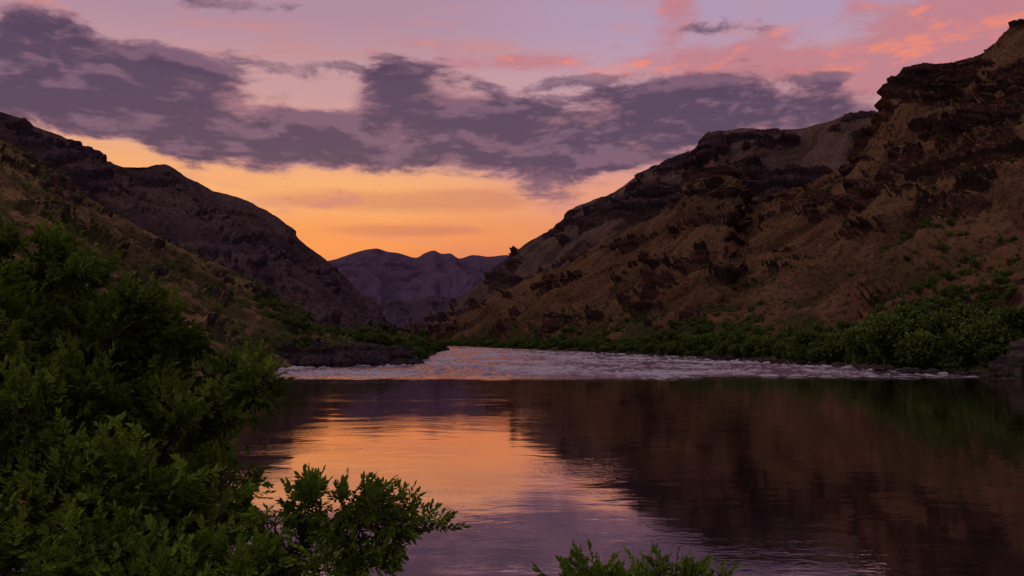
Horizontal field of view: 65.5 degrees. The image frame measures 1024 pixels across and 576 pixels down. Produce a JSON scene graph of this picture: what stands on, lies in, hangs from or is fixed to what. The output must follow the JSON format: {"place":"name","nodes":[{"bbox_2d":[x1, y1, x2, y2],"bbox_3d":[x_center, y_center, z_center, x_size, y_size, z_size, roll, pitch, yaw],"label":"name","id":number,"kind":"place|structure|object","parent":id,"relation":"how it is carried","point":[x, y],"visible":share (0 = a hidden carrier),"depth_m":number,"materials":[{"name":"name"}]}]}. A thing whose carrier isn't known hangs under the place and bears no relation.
{"place":"outdoors","nodes":[
{"label":"outdoors","id":0,"kind":"place"},
{"bbox_2d":[0,112,405,331],"bbox_3d":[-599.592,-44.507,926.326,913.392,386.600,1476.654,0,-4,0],"label":"canyon hillside","id":1,"kind":"structure","parent":0,"point":[245,238],"depth_m":945.65,"materials":[{"name":"brown stone"}]},
{"bbox_2d":[0,139,448,490],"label":"canyon hillside","id":2,"kind":"structure","parent":0,"point":[14,200],"depth_m":259.00,"materials":[{"name":"green soil"}]},
{"bbox_2d":[0,141,431,380],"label":"hillside shrubs","id":3,"kind":"object","parent":2,"relation":"on","point":[18,178],"visible":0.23,"depth_m":259.05,"materials":[{"name":"green plant"}]},
{"bbox_2d":[253,291,446,359],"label":"riverside shrubs","id":4,"kind":"object","parent":2,"relation":"on","point":[377,335],"visible":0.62,"depth_m":301.59,"materials":[{"name":"green plant"}]},
{"bbox_2d":[328,248,508,301],"bbox_3d":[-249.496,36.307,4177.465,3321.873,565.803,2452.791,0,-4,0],"label":"mountain","id":5,"kind":"structure","parent":0,"point":[377,275],"depth_m":4105.62,"materials":[{"name":"purple stone"}]},
{"bbox_2d":[375,290,469,327],"bbox_3d":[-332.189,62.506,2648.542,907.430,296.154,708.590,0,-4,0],"label":"mountain","id":6,"kind":"structure","parent":0,"point":[398,313],"depth_m":2623.65,"materials":[{"name":"stone"}]},
{"bbox_2d":[0,346,1023,575],"bbox_3d":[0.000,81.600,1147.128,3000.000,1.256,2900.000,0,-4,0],"label":"river","id":7,"kind":"structure","parent":0,"point":[519,460],"depth_m":53.94,"materials":[{"name":"liquid"}]},
{"bbox_2d":[0,0,1023,260],"label":"sky","id":8,"kind":"structure","parent":0,"point":[411,128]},
{"bbox_2d":[399,110,877,333],"bbox_3d":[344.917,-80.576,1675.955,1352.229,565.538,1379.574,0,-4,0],"label":"canyon hillside","id":9,"kind":"structure","parent":0,"point":[765,162],"depth_m":1690.08,"materials":[{"name":"brown stone"}]},
{"bbox_2d":[411,19,1023,371],"bbox_3d":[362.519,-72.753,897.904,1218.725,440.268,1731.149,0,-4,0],"label":"canyon hillside","id":10,"kind":"structure","parent":0,"point":[533,305],"depth_m":559.57,"materials":[{"name":"brown soil"}]},
{"bbox_2d":[446,269,1023,370],"bbox_3d":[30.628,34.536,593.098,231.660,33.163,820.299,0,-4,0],"label":"riverside shrubs","id":11,"kind":"object","parent":10,"relation":"on","point":[935,333],"visible":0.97,"depth_m":231.49,"materials":[{"name":"green plant"}]},
{"bbox_2d":[556,56,1023,338],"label":"hillside shrubs","id":12,"kind":"object","parent":10,"relation":"on","point":[917,289],"visible":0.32,"depth_m":335.44,"materials":[{"name":"green plant"}]},
{"bbox_3d":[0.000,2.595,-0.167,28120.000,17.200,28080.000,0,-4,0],"label":"ground","id":13,"kind":"structure","parent":0,"visible":0},
{"bbox_2d":[0,214,296,575],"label":"leafy tree","id":14,"kind":"object","parent":13,"relation":"on","point":[97,375],"visible":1,"depth_m":9.56,"materials":[{"name":"green plant"}]},
{"bbox_2d":[205,464,471,575],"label":"leafy shrub","id":15,"kind":"object","parent":13,"relation":"on","point":[265,553],"visible":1,"depth_m":8.14,"materials":[{"name":"green plant"}]},
{"bbox_2d":[275,337,424,366],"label":"riverbank rocks","id":16,"kind":"object","parent":13,"relation":"on","point":[317,353],"visible":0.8,"depth_m":240.46,"materials":[{"name":"stone"}]},
{"bbox_2d":[531,539,742,575],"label":"leafy shrub","id":17,"kind":"object","parent":13,"relation":"on","point":[689,567],"visible":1,"depth_m":5.94,"materials":[{"name":"green plant"}]},
{"bbox_2d":[472,338,1023,377],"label":"riverbank rocks","id":18,"kind":"object","parent":13,"relation":"on","point":[1010,364],"visible":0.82,"depth_m":180.78,"materials":[{"name":"stone"}]}
]}

